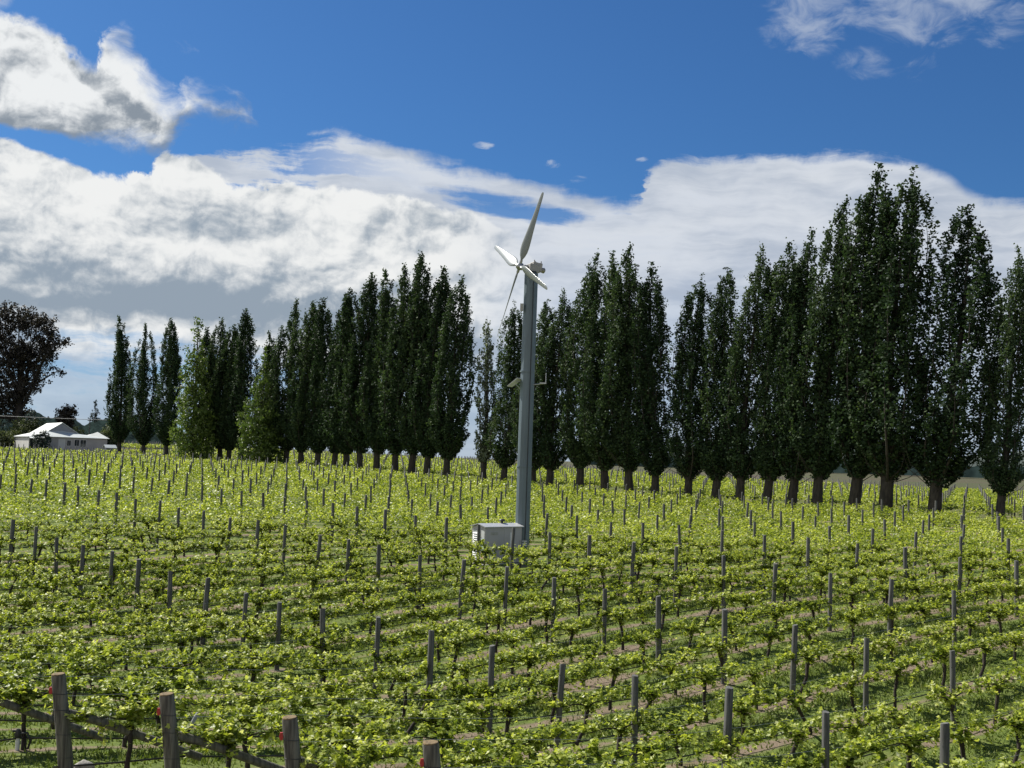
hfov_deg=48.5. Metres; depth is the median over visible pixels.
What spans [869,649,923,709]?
grapevine
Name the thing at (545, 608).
grapevine
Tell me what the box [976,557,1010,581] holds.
grapevine
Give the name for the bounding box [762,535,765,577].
line post
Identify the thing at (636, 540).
grapevine
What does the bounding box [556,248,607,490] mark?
poplar tree
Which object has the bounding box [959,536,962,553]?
line post
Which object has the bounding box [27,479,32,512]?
line post
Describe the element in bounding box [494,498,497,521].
line post
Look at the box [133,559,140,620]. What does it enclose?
line post
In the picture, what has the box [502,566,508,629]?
line post
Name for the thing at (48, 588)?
grapevine
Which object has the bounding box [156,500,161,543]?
line post
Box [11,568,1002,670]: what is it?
trellis wire
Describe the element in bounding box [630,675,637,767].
line post
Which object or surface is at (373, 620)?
grapevine
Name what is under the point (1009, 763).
grapevine
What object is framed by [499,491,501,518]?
line post
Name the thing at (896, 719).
grapevine
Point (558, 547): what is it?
grapevine
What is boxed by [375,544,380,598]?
line post
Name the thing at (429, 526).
grapevine
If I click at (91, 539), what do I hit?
grapevine
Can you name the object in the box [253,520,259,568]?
line post
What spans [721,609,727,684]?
line post
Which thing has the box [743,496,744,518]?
line post
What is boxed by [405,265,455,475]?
poplar tree
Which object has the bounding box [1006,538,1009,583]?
line post
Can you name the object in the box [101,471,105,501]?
line post
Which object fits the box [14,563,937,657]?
trellis wire
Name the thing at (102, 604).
grapevine
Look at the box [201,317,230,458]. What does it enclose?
poplar tree
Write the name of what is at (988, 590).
grapevine
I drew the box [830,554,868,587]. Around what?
grapevine
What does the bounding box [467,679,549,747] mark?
grapevine
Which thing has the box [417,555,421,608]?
line post
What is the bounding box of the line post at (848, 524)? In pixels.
[847,515,849,547]
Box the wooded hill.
[0,410,186,448]
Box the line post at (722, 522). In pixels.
[721,516,723,550]
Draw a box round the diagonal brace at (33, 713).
[0,698,104,740]
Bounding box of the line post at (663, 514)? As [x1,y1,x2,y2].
[663,504,664,534]
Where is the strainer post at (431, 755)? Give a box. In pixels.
[420,740,440,767]
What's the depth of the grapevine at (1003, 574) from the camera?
41.92 m
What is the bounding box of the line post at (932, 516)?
[932,508,933,527]
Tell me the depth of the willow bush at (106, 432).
218.00 m
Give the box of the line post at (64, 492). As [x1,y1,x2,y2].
[61,482,66,519]
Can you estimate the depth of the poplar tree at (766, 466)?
98.89 m
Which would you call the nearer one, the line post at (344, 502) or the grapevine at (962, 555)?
the grapevine at (962, 555)
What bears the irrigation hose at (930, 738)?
on the ground at (738, 682)
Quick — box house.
[13,422,108,450]
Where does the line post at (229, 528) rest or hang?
on the ground at (738, 682)
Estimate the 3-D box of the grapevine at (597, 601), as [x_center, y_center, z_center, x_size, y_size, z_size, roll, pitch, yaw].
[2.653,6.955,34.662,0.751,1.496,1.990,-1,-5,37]
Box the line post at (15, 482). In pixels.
[12,474,16,508]
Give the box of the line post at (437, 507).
[435,501,438,534]
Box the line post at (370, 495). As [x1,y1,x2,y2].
[370,486,371,511]
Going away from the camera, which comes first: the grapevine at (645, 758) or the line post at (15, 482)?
the grapevine at (645, 758)
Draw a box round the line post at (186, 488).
[183,484,187,515]
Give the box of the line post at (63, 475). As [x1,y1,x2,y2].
[62,467,64,485]
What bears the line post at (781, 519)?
on the ground at (738, 682)
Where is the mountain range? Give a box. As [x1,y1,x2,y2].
[672,449,1023,466]
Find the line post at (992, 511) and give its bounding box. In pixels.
[991,504,993,522]
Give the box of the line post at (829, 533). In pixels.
[828,526,830,565]
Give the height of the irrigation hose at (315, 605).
1.215 m
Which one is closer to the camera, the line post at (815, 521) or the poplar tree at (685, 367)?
the line post at (815, 521)
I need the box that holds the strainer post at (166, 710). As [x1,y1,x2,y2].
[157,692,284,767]
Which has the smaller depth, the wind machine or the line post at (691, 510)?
the wind machine
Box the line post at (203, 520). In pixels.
[201,511,204,554]
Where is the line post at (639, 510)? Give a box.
[638,502,640,518]
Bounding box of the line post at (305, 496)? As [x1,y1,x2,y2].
[304,486,306,502]
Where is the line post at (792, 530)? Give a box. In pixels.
[791,521,794,562]
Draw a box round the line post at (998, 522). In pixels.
[997,516,999,551]
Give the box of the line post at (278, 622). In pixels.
[274,602,281,670]
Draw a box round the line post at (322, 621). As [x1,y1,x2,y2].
[320,608,324,683]
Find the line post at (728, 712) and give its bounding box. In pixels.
[722,686,733,767]
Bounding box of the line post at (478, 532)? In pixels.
[476,525,479,568]
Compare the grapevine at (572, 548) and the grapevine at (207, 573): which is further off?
the grapevine at (572, 548)
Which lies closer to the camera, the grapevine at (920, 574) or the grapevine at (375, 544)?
the grapevine at (920, 574)
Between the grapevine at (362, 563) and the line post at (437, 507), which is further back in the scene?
the line post at (437, 507)
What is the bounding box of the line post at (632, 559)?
[629,542,635,594]
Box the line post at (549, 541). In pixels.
[547,532,551,580]
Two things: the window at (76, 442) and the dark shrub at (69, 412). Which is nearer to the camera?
the window at (76, 442)
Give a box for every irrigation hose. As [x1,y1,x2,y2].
[0,596,1004,721]
[0,616,994,740]
[1,535,373,549]
[1,538,379,557]
[1,566,571,628]
[2,551,468,589]
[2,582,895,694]
[4,547,465,577]
[5,575,669,656]
[6,542,437,567]
[6,558,470,602]
[8,570,618,642]
[10,581,705,669]
[12,560,554,614]
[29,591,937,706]
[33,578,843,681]
[53,633,1021,767]
[624,666,1022,767]
[820,709,1021,767]
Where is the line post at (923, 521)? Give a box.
[921,520,924,558]
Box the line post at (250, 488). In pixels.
[248,479,251,508]
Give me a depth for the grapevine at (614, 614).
32.33 m
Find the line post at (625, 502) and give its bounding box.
[625,495,626,511]
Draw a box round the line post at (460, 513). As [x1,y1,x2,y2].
[459,504,462,541]
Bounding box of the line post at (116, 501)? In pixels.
[114,492,117,526]
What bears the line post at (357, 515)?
on the ground at (738, 682)
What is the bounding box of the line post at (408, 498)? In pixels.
[407,490,409,517]
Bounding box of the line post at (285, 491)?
[284,483,286,497]
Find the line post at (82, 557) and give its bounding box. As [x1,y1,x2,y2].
[78,545,84,599]
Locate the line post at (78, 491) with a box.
[76,486,79,523]
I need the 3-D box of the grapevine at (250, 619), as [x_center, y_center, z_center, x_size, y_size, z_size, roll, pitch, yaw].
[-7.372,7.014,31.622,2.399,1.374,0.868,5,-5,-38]
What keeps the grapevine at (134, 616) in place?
on the ground at (738, 682)
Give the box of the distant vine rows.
[0,441,1023,767]
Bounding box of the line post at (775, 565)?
[771,563,777,620]
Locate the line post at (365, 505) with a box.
[363,495,366,525]
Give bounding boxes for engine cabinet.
[466,519,523,564]
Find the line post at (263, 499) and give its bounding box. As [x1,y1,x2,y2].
[262,492,264,530]
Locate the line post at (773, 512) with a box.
[772,503,773,525]
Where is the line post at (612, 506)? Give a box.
[611,501,613,529]
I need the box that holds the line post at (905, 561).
[903,547,907,599]
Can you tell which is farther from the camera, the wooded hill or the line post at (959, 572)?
the wooded hill
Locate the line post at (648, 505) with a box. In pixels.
[647,497,649,522]
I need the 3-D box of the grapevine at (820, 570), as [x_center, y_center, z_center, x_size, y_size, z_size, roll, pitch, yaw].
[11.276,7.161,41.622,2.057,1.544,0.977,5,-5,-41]
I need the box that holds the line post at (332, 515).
[330,503,334,542]
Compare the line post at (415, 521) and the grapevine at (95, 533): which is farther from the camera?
the line post at (415, 521)
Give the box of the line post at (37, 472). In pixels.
[35,463,38,490]
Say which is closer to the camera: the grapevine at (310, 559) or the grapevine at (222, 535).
the grapevine at (310, 559)
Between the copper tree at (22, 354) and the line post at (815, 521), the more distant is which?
the copper tree at (22, 354)
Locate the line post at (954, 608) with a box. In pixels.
[952,590,956,655]
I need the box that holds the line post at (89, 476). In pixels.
[86,469,90,499]
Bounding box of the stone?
[74,759,94,767]
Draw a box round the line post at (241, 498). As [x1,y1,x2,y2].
[240,491,242,526]
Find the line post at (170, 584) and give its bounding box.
[167,571,172,627]
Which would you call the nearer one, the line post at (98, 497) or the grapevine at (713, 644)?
the grapevine at (713, 644)
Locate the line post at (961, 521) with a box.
[960,515,962,530]
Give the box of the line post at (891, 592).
[887,579,893,642]
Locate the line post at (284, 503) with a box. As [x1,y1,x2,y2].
[283,497,285,524]
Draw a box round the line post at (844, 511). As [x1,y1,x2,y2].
[843,501,845,525]
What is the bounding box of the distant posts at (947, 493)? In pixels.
[0,440,1022,514]
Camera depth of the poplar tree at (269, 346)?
154.55 m
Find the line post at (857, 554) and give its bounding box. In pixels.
[854,543,858,585]
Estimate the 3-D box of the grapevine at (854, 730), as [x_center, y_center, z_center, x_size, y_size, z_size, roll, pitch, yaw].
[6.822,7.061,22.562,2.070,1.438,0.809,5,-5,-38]
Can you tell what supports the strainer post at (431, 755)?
on the ground at (738, 682)
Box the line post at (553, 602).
[550,577,555,641]
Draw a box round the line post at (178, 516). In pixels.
[176,507,179,544]
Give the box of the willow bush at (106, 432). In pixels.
[95,423,124,451]
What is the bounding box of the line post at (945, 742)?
[940,722,949,767]
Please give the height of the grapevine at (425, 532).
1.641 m
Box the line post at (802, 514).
[801,506,803,530]
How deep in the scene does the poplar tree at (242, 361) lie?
159.04 m
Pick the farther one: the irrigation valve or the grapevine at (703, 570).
the grapevine at (703, 570)
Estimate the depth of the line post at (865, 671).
26.27 m
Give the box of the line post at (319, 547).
[315,534,321,578]
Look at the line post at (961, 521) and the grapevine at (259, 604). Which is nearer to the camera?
the grapevine at (259, 604)
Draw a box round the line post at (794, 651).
[790,624,797,698]
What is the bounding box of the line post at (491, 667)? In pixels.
[486,645,494,732]
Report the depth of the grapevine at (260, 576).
38.42 m
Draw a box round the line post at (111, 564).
[106,551,113,608]
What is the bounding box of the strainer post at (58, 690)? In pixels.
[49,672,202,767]
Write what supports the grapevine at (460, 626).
on the ground at (738, 682)
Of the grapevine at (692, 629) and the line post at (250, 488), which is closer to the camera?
the grapevine at (692, 629)
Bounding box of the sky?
[0,0,1023,460]
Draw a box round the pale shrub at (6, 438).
[0,430,14,447]
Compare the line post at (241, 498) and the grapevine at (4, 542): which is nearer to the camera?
the grapevine at (4, 542)
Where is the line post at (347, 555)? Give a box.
[344,539,349,586]
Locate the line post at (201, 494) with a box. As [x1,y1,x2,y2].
[201,485,202,518]
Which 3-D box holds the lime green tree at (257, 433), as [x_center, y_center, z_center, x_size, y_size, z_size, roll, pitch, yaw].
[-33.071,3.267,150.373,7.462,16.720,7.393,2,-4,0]
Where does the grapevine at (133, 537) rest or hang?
on the ground at (738, 682)
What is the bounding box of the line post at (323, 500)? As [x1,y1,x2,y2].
[321,489,324,519]
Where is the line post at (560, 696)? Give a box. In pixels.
[554,664,565,747]
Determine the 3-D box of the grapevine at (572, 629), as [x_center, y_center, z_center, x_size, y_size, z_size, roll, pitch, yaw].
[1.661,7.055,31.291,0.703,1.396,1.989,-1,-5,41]
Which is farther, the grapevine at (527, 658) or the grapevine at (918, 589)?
the grapevine at (918, 589)
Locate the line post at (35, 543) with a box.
[32,526,37,579]
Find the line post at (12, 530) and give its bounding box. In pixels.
[7,519,14,568]
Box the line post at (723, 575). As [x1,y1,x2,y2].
[722,555,725,608]
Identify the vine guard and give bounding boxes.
[179,708,203,744]
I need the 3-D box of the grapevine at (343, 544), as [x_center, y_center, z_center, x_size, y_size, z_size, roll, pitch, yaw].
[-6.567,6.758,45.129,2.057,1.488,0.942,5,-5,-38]
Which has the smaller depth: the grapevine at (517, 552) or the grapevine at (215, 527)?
the grapevine at (517, 552)
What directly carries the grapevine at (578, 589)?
on the ground at (738, 682)
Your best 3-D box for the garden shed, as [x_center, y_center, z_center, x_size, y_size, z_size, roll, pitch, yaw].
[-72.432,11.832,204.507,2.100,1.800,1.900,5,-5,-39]
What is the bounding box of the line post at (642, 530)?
[641,522,644,555]
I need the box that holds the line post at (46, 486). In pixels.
[43,479,47,515]
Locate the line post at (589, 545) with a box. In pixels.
[586,535,591,587]
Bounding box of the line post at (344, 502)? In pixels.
[343,493,345,515]
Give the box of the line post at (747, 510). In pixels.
[746,502,748,522]
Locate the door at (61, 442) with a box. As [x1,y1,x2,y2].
[58,439,64,449]
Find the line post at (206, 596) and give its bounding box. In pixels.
[200,577,210,644]
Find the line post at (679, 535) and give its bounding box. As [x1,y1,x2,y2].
[678,525,681,570]
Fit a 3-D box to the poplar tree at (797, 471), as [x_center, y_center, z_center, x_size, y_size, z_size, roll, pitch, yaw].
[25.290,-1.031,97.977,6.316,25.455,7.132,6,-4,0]
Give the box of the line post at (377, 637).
[372,616,380,698]
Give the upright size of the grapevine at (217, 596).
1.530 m
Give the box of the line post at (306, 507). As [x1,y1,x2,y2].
[304,500,307,528]
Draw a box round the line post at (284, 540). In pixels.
[281,525,286,575]
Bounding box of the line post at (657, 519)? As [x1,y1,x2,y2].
[656,515,658,547]
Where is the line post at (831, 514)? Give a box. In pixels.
[830,509,832,525]
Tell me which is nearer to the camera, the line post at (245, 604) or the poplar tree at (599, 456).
the line post at (245, 604)
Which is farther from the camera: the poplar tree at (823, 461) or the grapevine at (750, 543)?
the poplar tree at (823, 461)
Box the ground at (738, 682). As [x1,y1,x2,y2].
[0,446,1023,767]
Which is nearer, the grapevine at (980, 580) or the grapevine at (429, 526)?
the grapevine at (980, 580)
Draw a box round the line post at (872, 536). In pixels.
[870,529,873,570]
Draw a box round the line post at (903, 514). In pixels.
[902,506,904,525]
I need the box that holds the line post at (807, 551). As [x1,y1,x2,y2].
[806,537,809,586]
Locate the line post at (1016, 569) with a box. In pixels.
[1014,560,1018,616]
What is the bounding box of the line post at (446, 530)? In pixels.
[444,517,447,562]
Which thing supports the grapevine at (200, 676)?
on the ground at (738, 682)
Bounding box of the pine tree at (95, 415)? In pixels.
[88,400,100,422]
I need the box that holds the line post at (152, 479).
[150,477,153,495]
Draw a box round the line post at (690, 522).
[687,515,691,551]
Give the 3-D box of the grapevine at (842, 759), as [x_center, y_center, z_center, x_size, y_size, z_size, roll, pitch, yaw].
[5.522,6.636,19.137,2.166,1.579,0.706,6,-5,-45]
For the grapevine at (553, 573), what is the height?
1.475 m
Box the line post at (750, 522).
[749,510,751,540]
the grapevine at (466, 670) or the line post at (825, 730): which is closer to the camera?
the line post at (825, 730)
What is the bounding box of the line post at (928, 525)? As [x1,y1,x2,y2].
[927,514,929,543]
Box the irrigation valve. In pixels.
[12,728,31,750]
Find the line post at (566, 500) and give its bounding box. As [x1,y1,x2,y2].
[565,497,567,516]
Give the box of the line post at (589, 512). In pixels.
[588,498,590,520]
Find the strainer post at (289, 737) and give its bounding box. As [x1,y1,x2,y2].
[279,715,336,767]
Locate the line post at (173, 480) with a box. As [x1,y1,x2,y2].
[171,471,174,494]
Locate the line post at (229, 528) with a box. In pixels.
[225,517,231,561]
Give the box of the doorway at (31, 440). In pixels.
[29,439,32,448]
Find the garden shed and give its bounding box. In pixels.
[102,445,116,452]
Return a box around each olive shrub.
[4,415,47,437]
[70,426,86,434]
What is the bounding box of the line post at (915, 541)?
[913,532,917,574]
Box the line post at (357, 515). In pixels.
[355,506,358,547]
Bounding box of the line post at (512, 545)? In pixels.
[509,528,514,573]
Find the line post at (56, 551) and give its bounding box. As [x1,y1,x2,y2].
[54,537,58,589]
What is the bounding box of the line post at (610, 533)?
[609,522,611,561]
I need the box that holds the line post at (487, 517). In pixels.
[486,507,488,522]
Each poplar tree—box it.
[103,315,134,452]
[125,323,160,454]
[152,317,185,455]
[195,326,214,458]
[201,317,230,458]
[209,324,240,459]
[226,308,259,465]
[256,330,286,448]
[266,298,303,464]
[282,300,317,466]
[305,297,337,465]
[315,294,360,465]
[322,287,371,473]
[336,272,379,468]
[355,268,399,474]
[373,262,422,472]
[394,250,437,476]
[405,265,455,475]
[424,274,478,480]
[473,319,497,480]
[479,300,522,484]
[507,299,558,490]
[532,287,579,492]
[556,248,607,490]
[571,250,625,497]
[592,241,658,499]
[624,261,676,500]
[658,274,718,504]
[690,267,751,505]
[704,241,777,508]
[749,237,808,510]
[763,226,837,508]
[777,194,860,513]
[824,162,904,516]
[843,165,945,518]
[889,204,1014,521]
[970,243,1023,525]
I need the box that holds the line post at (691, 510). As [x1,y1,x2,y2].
[690,507,692,538]
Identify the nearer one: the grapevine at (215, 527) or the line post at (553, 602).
the line post at (553, 602)
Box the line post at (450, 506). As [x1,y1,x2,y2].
[449,495,451,523]
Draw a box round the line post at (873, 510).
[873,503,874,524]
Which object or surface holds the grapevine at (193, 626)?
on the ground at (738, 682)
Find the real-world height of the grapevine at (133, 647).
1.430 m
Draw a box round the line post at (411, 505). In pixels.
[408,499,412,533]
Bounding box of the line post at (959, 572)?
[957,557,961,607]
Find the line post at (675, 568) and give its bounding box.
[673,546,677,602]
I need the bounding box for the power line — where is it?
[11,416,95,419]
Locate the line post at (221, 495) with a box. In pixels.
[219,489,222,522]
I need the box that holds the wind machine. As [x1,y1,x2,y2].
[494,192,546,560]
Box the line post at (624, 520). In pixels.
[623,509,625,539]
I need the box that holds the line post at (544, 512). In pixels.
[543,503,544,534]
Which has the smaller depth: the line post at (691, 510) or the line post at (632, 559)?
the line post at (632, 559)
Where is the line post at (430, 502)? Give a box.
[429,493,431,516]
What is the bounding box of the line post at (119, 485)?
[118,474,120,504]
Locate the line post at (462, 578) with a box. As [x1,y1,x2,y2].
[457,559,465,619]
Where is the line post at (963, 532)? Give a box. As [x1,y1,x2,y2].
[962,524,964,551]
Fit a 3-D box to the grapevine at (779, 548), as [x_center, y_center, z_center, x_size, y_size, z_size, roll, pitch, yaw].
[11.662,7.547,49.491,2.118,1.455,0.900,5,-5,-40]
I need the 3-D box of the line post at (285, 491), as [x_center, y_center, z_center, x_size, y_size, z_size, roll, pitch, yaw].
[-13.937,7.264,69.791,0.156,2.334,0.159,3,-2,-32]
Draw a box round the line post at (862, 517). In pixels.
[861,509,863,538]
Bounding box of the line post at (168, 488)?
[166,480,170,505]
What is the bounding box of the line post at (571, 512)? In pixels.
[569,505,572,539]
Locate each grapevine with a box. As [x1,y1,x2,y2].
[0,523,40,551]
[0,531,27,561]
[0,535,15,552]
[0,561,46,593]
[0,563,24,588]
[0,589,68,632]
[0,601,47,647]
[0,610,32,630]
[0,630,88,682]
[0,641,53,699]
[0,652,122,728]
[0,653,31,674]
[0,666,91,750]
[1,550,60,580]
[7,514,51,541]
[10,621,91,668]
[13,572,79,615]
[17,536,63,562]
[17,638,128,705]
[24,566,89,601]
[27,528,71,553]
[27,602,109,651]
[40,519,85,548]
[41,638,135,700]
[45,548,107,578]
[47,594,117,633]
[48,535,106,568]
[62,583,126,626]
[64,685,204,767]
[68,531,113,564]
[74,525,122,551]
[74,572,135,610]
[75,630,153,681]
[76,668,201,746]
[84,557,142,589]
[86,518,129,544]
[86,615,168,669]
[95,605,164,648]
[98,545,144,576]
[100,538,152,569]
[111,657,207,728]
[112,525,154,558]
[112,593,177,635]
[117,522,163,550]
[117,575,183,614]
[126,511,169,543]
[128,641,218,694]
[128,647,216,698]
[133,622,216,681]
[134,559,184,600]
[139,552,189,588]
[142,703,299,767]
[149,538,201,576]
[151,526,201,565]
[153,612,231,662]
[160,518,201,545]
[160,524,209,556]
[163,605,228,644]
[176,581,234,610]
[179,570,234,605]
[184,561,234,591]
[187,537,242,561]
[190,552,240,571]
[193,525,243,561]
[193,680,309,746]
[195,683,302,767]
[204,669,301,728]
[205,520,252,546]
[206,641,293,684]
[209,515,250,546]
[209,609,286,653]
[209,644,296,684]
[219,586,286,635]
[219,615,290,672]
[228,563,287,602]
[233,550,286,589]
[235,582,293,618]
[239,517,283,535]
[239,538,288,565]
[245,544,288,571]
[248,528,289,557]
[251,517,289,532]
[276,600,347,627]
[280,524,325,547]
[280,565,339,607]
[281,621,346,659]
[285,622,359,685]
[285,649,361,699]
[285,668,376,725]
[286,529,331,563]
[287,526,332,544]
[287,540,331,572]
[287,546,333,572]
[287,583,352,625]
[289,679,388,744]
[290,560,337,594]
[295,693,399,739]
[299,702,400,767]
[299,733,422,767]
[323,514,365,536]
[325,521,359,537]
[326,529,362,543]
[327,536,372,568]
[328,544,373,578]
[331,555,383,589]
[334,577,396,617]
[336,564,380,602]
[344,589,396,634]
[354,610,407,654]
[358,522,392,541]
[359,623,418,670]
[359,639,427,696]
[362,528,407,555]
[363,536,410,565]
[365,524,399,552]
[366,661,442,716]
[374,538,420,574]
[380,561,434,594]
[381,547,425,584]
[384,670,464,734]
[387,694,482,738]
[390,569,446,609]
[392,708,483,766]
[396,586,447,624]
[399,601,466,628]
[400,617,472,662]
[401,520,437,551]
[401,524,440,556]
[406,732,528,767]
[407,533,447,563]
[414,623,487,683]
[415,538,456,570]
[421,546,463,579]
[432,527,466,550]
[434,553,481,589]
[434,649,505,701]
[436,563,484,589]
[437,526,469,551]
[446,669,519,731]
[449,537,490,567]
[449,572,500,616]
[461,589,514,632]
[461,747,577,767]
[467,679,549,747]
[468,603,525,652]
[469,540,505,572]
[471,554,514,585]
[477,564,530,596]
[478,626,544,673]
[481,716,586,767]
[495,567,542,607]
[495,639,566,693]
[499,543,537,572]
[507,588,551,624]
[513,544,553,578]
[515,662,588,722]
[516,596,577,641]
[518,737,618,767]
[521,557,569,591]
[529,528,542,546]
[536,564,587,603]
[541,528,578,557]
[541,613,600,660]
[542,538,577,568]
[542,684,624,745]
[545,547,586,578]
[556,570,602,615]
[560,638,620,685]
[563,535,597,561]
[567,556,606,587]
[569,539,606,562]
[570,748,666,767]
[571,647,646,710]
[573,705,659,766]
[574,586,623,631]
[583,552,626,595]
[591,541,622,575]
[592,531,624,552]
[595,598,653,649]
[597,572,635,608]
[601,725,699,767]
[605,538,639,555]
[607,548,640,580]
[612,550,659,591]
[613,627,671,669]
[614,670,680,728]
[616,578,658,623]
[617,535,653,546]
[617,541,653,573]
[635,551,671,579]
[636,596,687,642]
[638,703,708,765]
[639,566,678,604]
[640,532,669,554]
[641,646,698,694]
[650,542,687,570]
[654,552,693,585]
[654,570,701,617]
[661,534,693,558]
[667,546,700,573]
[669,615,717,661]
[672,562,712,596]
[674,656,744,722]
[685,725,765,766]
[686,536,719,567]
[686,551,727,585]
[687,585,734,632]
[693,627,753,683]
[695,753,741,767]
[699,569,746,611]
[702,547,732,572]
[703,681,783,753]
[707,610,755,650]
[714,537,742,553]
[714,559,750,593]
[722,549,754,579]
[725,655,785,709]
[727,584,767,624]
[733,544,762,571]
[737,568,772,602]
[739,534,770,564]
[744,558,782,590]
[747,618,794,672]
[749,599,802,641]
[749,743,821,767]
[756,546,787,574]
[758,573,805,618]
[758,706,822,763]
[762,541,793,569]
[767,680,832,734]
[770,566,812,600]
[776,639,832,693]
[782,555,814,586]
[783,543,814,571]
[786,614,836,658]
[789,543,819,566]
[791,593,830,631]
[796,570,839,612]
[799,559,841,595]
[805,552,845,582]
[810,728,886,767]
[812,544,841,574]
[823,665,884,721]
[826,600,883,652]
[829,638,873,680]
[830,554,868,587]
[830,701,886,756]
[832,564,867,606]
[832,579,872,626]
[835,539,867,555]
[839,547,870,576]
[859,562,903,602]
[862,549,896,583]
[863,550,889,578]
[866,575,908,619]
[867,540,893,566]
[867,626,912,661]
[868,600,910,637]
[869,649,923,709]
[871,696,932,734]
[873,714,959,767]
[884,752,972,767]
[887,544,920,560]
[893,553,920,582]
[896,566,930,597]
[899,576,943,613]
[903,598,950,631]
[908,636,968,696]
[915,620,958,662]
[917,544,943,572]
[920,551,948,581]
[925,676,983,728]
[925,705,992,762]
[929,560,957,594]
[931,574,963,608]
[937,583,978,628]
[945,611,989,652]
[947,548,975,574]
[953,554,990,587]
[960,632,1005,681]
[962,570,995,604]
[969,546,997,576]
[969,755,1023,767]
[970,577,1012,621]
[972,666,1022,723]
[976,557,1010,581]
[981,596,1023,636]
[984,700,1023,762]
[987,566,1021,600]
[995,578,1023,608]
[997,626,1023,668]
[1002,546,1023,571]
[1019,566,1023,579]
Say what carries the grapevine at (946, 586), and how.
on the ground at (738, 682)
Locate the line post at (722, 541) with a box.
[719,530,723,574]
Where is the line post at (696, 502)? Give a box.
[694,499,697,521]
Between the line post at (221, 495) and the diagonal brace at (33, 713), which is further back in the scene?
the line post at (221, 495)
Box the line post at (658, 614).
[656,595,660,668]
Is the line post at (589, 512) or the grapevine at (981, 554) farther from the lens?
the line post at (589, 512)
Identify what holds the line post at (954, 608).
on the ground at (738, 682)
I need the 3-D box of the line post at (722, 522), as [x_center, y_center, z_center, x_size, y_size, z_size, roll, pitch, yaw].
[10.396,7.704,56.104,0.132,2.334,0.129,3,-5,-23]
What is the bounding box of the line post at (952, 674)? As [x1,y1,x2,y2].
[950,650,956,736]
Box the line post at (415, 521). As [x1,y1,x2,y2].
[413,515,416,554]
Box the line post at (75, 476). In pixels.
[74,468,76,494]
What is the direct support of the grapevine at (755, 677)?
on the ground at (738, 682)
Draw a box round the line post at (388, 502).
[387,497,389,530]
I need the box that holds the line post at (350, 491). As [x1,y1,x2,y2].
[350,483,351,510]
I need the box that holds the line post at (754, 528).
[753,522,755,558]
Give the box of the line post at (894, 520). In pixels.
[893,511,895,532]
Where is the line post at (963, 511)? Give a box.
[962,507,964,523]
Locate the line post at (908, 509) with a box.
[907,500,909,523]
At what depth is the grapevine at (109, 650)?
22.88 m
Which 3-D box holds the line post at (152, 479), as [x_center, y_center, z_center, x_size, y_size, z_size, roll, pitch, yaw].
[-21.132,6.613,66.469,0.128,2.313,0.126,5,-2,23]
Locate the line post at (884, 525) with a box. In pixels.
[883,519,886,550]
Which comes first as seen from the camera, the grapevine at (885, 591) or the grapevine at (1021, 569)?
the grapevine at (885, 591)
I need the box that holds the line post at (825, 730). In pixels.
[822,710,829,767]
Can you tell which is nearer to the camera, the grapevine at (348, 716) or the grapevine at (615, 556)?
the grapevine at (348, 716)
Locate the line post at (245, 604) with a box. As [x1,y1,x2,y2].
[240,592,247,656]
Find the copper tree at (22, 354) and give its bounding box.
[0,300,74,428]
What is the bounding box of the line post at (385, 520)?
[383,509,386,532]
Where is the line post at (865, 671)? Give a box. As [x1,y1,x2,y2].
[863,637,868,717]
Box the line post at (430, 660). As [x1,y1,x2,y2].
[425,630,434,710]
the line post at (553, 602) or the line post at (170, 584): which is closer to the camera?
the line post at (553, 602)
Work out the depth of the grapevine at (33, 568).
39.21 m
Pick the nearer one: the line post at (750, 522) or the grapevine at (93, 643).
the grapevine at (93, 643)
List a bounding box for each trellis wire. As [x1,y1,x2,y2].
[0,557,894,646]
[5,550,660,616]
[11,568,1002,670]
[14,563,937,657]
[15,582,1012,683]
[23,552,853,636]
[65,556,689,626]
[76,601,1022,699]
[176,628,1023,718]
[300,664,1022,742]
[449,707,1023,767]
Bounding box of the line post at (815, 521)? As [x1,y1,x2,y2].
[814,516,816,548]
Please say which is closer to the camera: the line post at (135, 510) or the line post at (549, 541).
the line post at (549, 541)
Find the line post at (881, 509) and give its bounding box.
[881,499,882,524]
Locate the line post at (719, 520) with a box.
[718,509,719,538]
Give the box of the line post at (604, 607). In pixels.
[602,588,606,654]
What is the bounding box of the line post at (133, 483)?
[131,476,134,505]
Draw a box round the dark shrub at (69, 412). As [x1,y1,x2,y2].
[53,403,78,427]
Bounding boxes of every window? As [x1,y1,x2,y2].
[74,439,79,445]
[80,440,85,446]
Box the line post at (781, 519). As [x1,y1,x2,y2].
[780,511,781,530]
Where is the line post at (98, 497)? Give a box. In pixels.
[94,490,100,528]
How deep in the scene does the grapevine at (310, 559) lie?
41.72 m
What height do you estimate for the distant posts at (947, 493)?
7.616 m
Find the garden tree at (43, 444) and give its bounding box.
[31,429,51,448]
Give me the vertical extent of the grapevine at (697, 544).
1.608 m
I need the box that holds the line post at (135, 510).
[133,499,136,531]
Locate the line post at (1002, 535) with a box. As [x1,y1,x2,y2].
[1001,528,1003,563]
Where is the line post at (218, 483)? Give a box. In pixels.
[216,475,219,502]
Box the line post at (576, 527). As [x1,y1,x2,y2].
[575,515,577,552]
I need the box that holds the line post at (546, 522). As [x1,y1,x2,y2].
[544,513,548,551]
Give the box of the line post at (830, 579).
[828,573,832,630]
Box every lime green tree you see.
[167,316,219,458]
[234,346,285,468]

